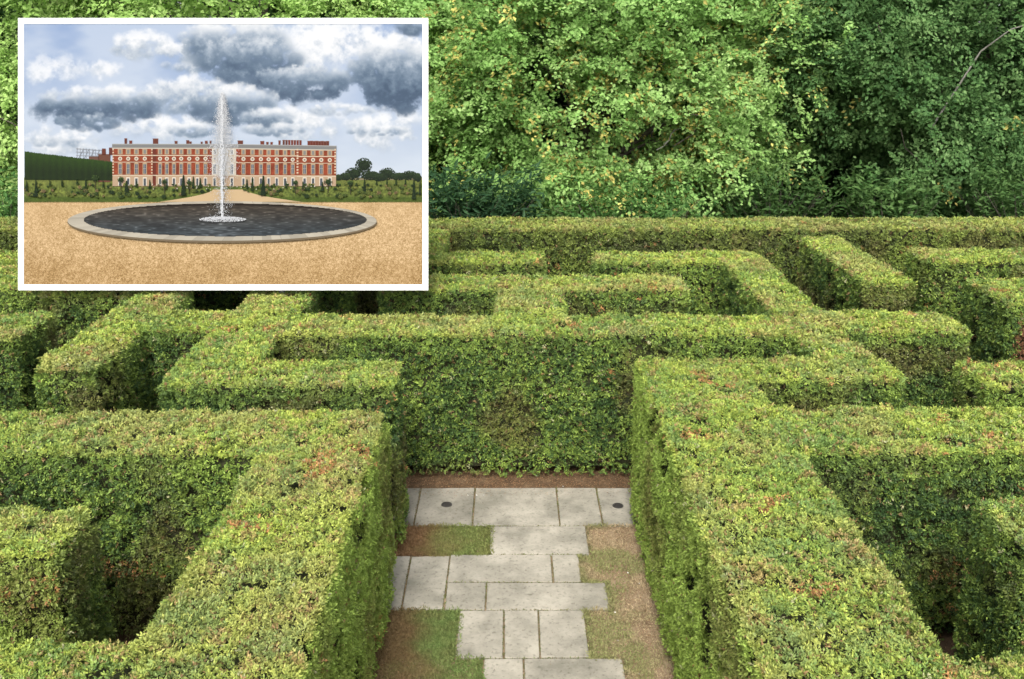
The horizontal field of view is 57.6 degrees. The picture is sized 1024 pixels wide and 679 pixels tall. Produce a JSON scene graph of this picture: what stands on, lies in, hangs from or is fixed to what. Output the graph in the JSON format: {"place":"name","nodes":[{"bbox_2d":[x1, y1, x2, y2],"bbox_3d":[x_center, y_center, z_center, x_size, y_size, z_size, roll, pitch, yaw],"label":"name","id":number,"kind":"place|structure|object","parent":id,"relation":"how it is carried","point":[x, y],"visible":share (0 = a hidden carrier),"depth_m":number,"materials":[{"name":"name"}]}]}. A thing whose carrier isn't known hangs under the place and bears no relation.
{"place":"outdoors","nodes":[
{"label":"outdoors","id":0,"kind":"place"},
{"bbox_2d":[379,488,639,678],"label":"path","id":1,"kind":"structure","parent":0,"point":[563,634],"depth_m":9.96,"materials":[{"name":"grey stone"}]},
{"bbox_2d":[441,502,451,506],"bbox_3d":[-0.810,2.045,11.542,0.136,0.008,0.136,0,18,0],"label":"drain cover","id":2,"kind":"object","parent":1,"relation":"on","point":[446,504],"visible":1,"depth_m":11.54,"materials":[{"name":"metal"}]},
{"bbox_2d":[612,503,622,507],"bbox_3d":[1.310,2.054,11.514,0.136,0.008,0.136,0,18,0],"label":"drain cover","id":3,"kind":"object","parent":1,"relation":"on","point":[617,505],"visible":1,"depth_m":11.51,"materials":[{"name":"metal"}]},
{"bbox_2d":[9,122,1023,222],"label":"woodland floor","id":4,"kind":"structure","parent":0,"point":[812,209],"depth_m":32.38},
{"bbox_2d":[0,160,17,223],"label":"shrub","id":5,"kind":"object","parent":4,"relation":"on","point":[6,212],"visible":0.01,"depth_m":20.48,"materials":[{"name":"green plant"}]},
{"bbox_2d":[0,0,50,215],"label":"background tree","id":6,"kind":"object","parent":4,"relation":"on","point":[7,111],"depth_m":27.66,"materials":[{"name":"green plant"}]},
{"bbox_2d":[0,0,156,216],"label":"broadleaf tree","id":7,"kind":"object","parent":4,"relation":"on","point":[9,81],"visible":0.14,"depth_m":21.39,"materials":[{"name":"green plant"}]},
{"bbox_2d":[0,0,326,123],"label":"background tree","id":8,"kind":"object","parent":4,"relation":"on","point":[12,35],"depth_m":26.88,"materials":[{"name":"green plant"}]},
{"bbox_2d":[0,0,504,212],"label":"broadleaf tree","id":9,"kind":"object","parent":4,"relation":"on","point":[317,8],"visible":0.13,"depth_m":20.95,"materials":[{"name":"green plant"}]},
{"bbox_2d":[222,0,650,204],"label":"background tree","id":10,"kind":"object","parent":4,"relation":"on","point":[559,101],"visible":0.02,"depth_m":27.32,"materials":[{"name":"green plant"}]},
{"bbox_2d":[428,151,548,224],"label":"shrub","id":11,"kind":"object","parent":4,"relation":"on","point":[473,206],"visible":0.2,"depth_m":20.24,"materials":[{"name":"green plant"}]},
{"bbox_2d":[146,0,1018,168],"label":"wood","id":12,"kind":"object","parent":4,"relation":"on","point":[1011,19],"depth_m":37.80,"materials":[{"name":"green plant"}]},
{"bbox_2d":[368,0,874,225],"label":"broadleaf tree","id":13,"kind":"object","parent":4,"relation":"on","point":[705,137],"visible":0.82,"depth_m":21.13,"materials":[{"name":"green plant"}]},
{"bbox_2d":[539,164,718,224],"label":"shrub","id":14,"kind":"object","parent":4,"relation":"on","point":[642,209],"visible":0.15,"depth_m":20.89,"materials":[{"name":"green plant"}]},
{"bbox_2d":[518,0,962,217],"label":"background tree","id":15,"kind":"object","parent":4,"relation":"on","point":[532,68],"visible":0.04,"depth_m":26.83,"materials":[{"name":"green plant"}]},
{"bbox_2d":[716,147,850,225],"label":"shrub","id":16,"kind":"object","parent":4,"relation":"on","point":[768,207],"visible":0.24,"depth_m":21.84,"materials":[{"name":"green plant"}]},
{"bbox_2d":[701,0,1023,218],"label":"broadleaf tree","id":17,"kind":"object","parent":4,"relation":"on","point":[953,125],"visible":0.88,"depth_m":21.38,"materials":[{"name":"green plant"}]},
{"bbox_2d":[832,160,952,223],"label":"shrub","id":18,"kind":"object","parent":4,"relation":"on","point":[898,209],"visible":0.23,"depth_m":21.01,"materials":[{"name":"green plant"}]},
{"bbox_2d":[791,0,1020,215],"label":"background tree","id":19,"kind":"object","parent":4,"relation":"on","point":[985,50],"depth_m":27.84,"materials":[{"name":"green plant"}]},
{"bbox_2d":[949,143,1023,223],"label":"shrub","id":20,"kind":"object","parent":4,"relation":"on","point":[997,207],"visible":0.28,"depth_m":20.77,"materials":[{"name":"green plant"}]},
{"bbox_2d":[96,402,973,670],"bbox_3d":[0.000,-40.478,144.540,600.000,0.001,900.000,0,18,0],"label":"ground","id":21,"kind":"structure","parent":0,"point":[948,639],"depth_m":9.05,"materials":[{"name":"soil"}]},
{"bbox_2d":[0,264,54,363],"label":"hedge","id":22,"kind":"object","parent":21,"relation":"on","point":[13,299],"visible":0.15,"depth_m":13.90,"materials":[{"name":"green plant"}]},
{"bbox_2d":[0,310,61,424],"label":"hedge","id":23,"kind":"object","parent":21,"relation":"on","point":[24,338],"visible":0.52,"depth_m":11.92,"materials":[{"name":"green plant"}]},
{"bbox_2d":[0,503,117,668],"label":"hedge","id":24,"kind":"object","parent":21,"relation":"on","point":[45,585],"visible":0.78,"depth_m":6.94,"materials":[{"name":"green plant"}]},
{"bbox_2d":[0,637,147,678],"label":"hedge","id":25,"kind":"object","parent":21,"relation":"on","point":[121,669],"visible":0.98,"depth_m":5.56,"materials":[{"name":"green plant"}]},
{"bbox_2d":[36,290,156,349],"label":"hedge","id":26,"kind":"object","parent":21,"relation":"on","point":[74,312],"visible":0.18,"depth_m":13.58,"materials":[{"name":"green plant"}]},
{"bbox_2d":[32,290,233,423],"bbox_3d":[-4.633,0.688,12.394,1.834,2.109,3.568,0,18,0],"label":"hedge","id":27,"kind":"object","parent":21,"relation":"on","point":[127,353],"visible":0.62,"depth_m":11.64,"materials":[{"name":"green plant"}]},
{"bbox_2d":[0,405,295,639],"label":"hedge","id":28,"kind":"object","parent":21,"relation":"on","point":[155,496],"visible":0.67,"depth_m":8.56,"materials":[{"name":"green plant"}]},
{"bbox_2d":[18,18,427,300],"bbox_3d":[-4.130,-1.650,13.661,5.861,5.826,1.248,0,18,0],"label":"picture board","id":29,"kind":"object","parent":21,"relation":"on","point":[279,154],"visible":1,"depth_m":13.31,"materials":[{"name":"paper"}]},
{"bbox_2d":[125,407,396,678],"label":"hedge","id":30,"kind":"object","parent":21,"relation":"on","point":[295,582],"visible":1,"depth_m":6.85,"materials":[{"name":"green plant"}]},
{"bbox_2d":[0,227,547,320],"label":"hedge","id":31,"kind":"object","parent":21,"relation":"on","point":[490,262],"visible":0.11,"depth_m":15.64,"materials":[{"name":"green plant"}]},
{"bbox_2d":[157,290,409,548],"bbox_3d":[-2.543,0.723,12.322,2.719,2.091,4.521,0,18,0],"label":"hedge","id":32,"kind":"object","parent":21,"relation":"on","point":[242,366],"visible":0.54,"depth_m":10.33,"materials":[{"name":"green plant"}]},
{"bbox_2d":[262,290,357,324],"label":"hedge","id":33,"kind":"object","parent":21,"relation":"on","point":[340,302],"visible":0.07,"depth_m":14.15,"materials":[{"name":"green plant"}]},
{"bbox_2d":[0,215,1023,286],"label":"hedge","id":34,"kind":"object","parent":21,"relation":"on","point":[569,246],"visible":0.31,"depth_m":18.36,"materials":[{"name":"green plant"}]},
{"bbox_2d":[402,467,639,488],"bbox_3d":[0.050,1.826,12.315,3.500,0.001,0.655,0,18,0],"label":"needle bed","id":35,"kind":"object","parent":21,"relation":"on","point":[533,482],"visible":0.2,"depth_m":12.29,"materials":[{"name":"brown soil"}]},
{"bbox_2d":[359,488,686,678],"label":"path verge","id":36,"kind":"structure","parent":21,"relation":"on","point":[638,607],"depth_m":9.51,"materials":[{"name":"green plant"}]},
{"bbox_2d":[376,271,690,325],"bbox_3d":[0.321,0.224,13.848,4.748,2.119,2.368,0,18,0],"label":"hedge","id":37,"kind":"object","parent":21,"relation":"on","point":[483,294],"visible":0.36,"depth_m":13.85,"materials":[{"name":"green plant"}]},
{"bbox_2d":[279,311,795,477],"bbox_3d":[0.316,0.702,12.378,6.590,2.096,1.070,0,18,0],"label":"hedge","id":38,"kind":"object","parent":21,"relation":"on","point":[495,390],"visible":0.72,"depth_m":11.95,"materials":[{"name":"green plant"}]},
{"bbox_2d":[122,467,953,678],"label":"leaf litter","id":39,"kind":"object","parent":21,"relation":"on","point":[511,476],"visible":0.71,"depth_m":12.08,"materials":[{"name":"brown plant"}]},
{"bbox_2d":[589,248,725,325],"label":"hedge","id":40,"kind":"object","parent":21,"relation":"on","point":[701,275],"visible":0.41,"depth_m":15.60,"materials":[{"name":"green plant"}]},
{"bbox_2d":[714,249,876,370],"bbox_3d":[3.878,0.251,13.792,0.909,2.107,5.864,0,18,0],"label":"hedge","id":41,"kind":"object","parent":21,"relation":"on","point":[754,283],"visible":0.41,"depth_m":13.25,"materials":[{"name":"green plant"}]},
{"bbox_2d":[628,355,965,678],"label":"hedge","id":42,"kind":"object","parent":21,"relation":"on","point":[757,569],"visible":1,"depth_m":7.17,"materials":[{"name":"green plant"}]},
{"bbox_2d":[727,353,907,421],"bbox_3d":[3.398,1.232,10.732,1.924,2.080,0.897,0,18,0],"label":"hedge","id":43,"kind":"object","parent":21,"relation":"on","point":[799,387],"visible":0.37,"depth_m":10.23,"materials":[{"name":"green plant"}]},
{"bbox_2d":[793,235,917,320],"bbox_3d":[5.756,-0.471,16.077,0.949,2.116,3.699,0,18,0],"label":"hedge","id":44,"kind":"object","parent":21,"relation":"on","point":[838,273],"visible":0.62,"depth_m":15.36,"materials":[{"name":"green plant"}]},
{"bbox_2d":[767,402,1023,640],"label":"hedge","id":45,"kind":"object","parent":21,"relation":"on","point":[911,490],"visible":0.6,"depth_m":8.60,"materials":[{"name":"green plant"}]},
{"bbox_2d":[823,308,973,420],"bbox_3d":[5.029,0.667,12.494,1.759,2.078,1.090,0,18,0],"label":"hedge","id":46,"kind":"object","parent":21,"relation":"on","point":[922,350],"visible":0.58,"depth_m":11.96,"materials":[{"name":"green plant"}]},
{"bbox_2d":[903,245,1023,361],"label":"hedge","id":47,"kind":"object","parent":21,"relation":"on","point":[941,276],"visible":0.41,"depth_m":15.75,"materials":[{"name":"green plant"}]},
{"bbox_2d":[945,650,1023,678],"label":"hedge","id":48,"kind":"object","parent":21,"relation":"on","point":[976,673],"visible":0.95,"depth_m":5.50,"materials":[{"name":"green plant"}]},
{"bbox_2d":[947,492,1023,677],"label":"hedge","id":49,"kind":"object","parent":21,"relation":"on","point":[997,628],"visible":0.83,"depth_m":7.26,"materials":[{"name":"green plant"}]},
{"bbox_2d":[949,357,1023,422],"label":"hedge","id":50,"kind":"object","parent":21,"relation":"on","point":[997,385],"visible":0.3,"depth_m":10.23,"materials":[{"name":"green plant"}]},
{"bbox_2d":[953,277,1023,406],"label":"hedge","id":51,"kind":"object","parent":21,"relation":"on","point":[995,324],"visible":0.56,"depth_m":13.46,"materials":[{"name":"green plant"}]}
]}

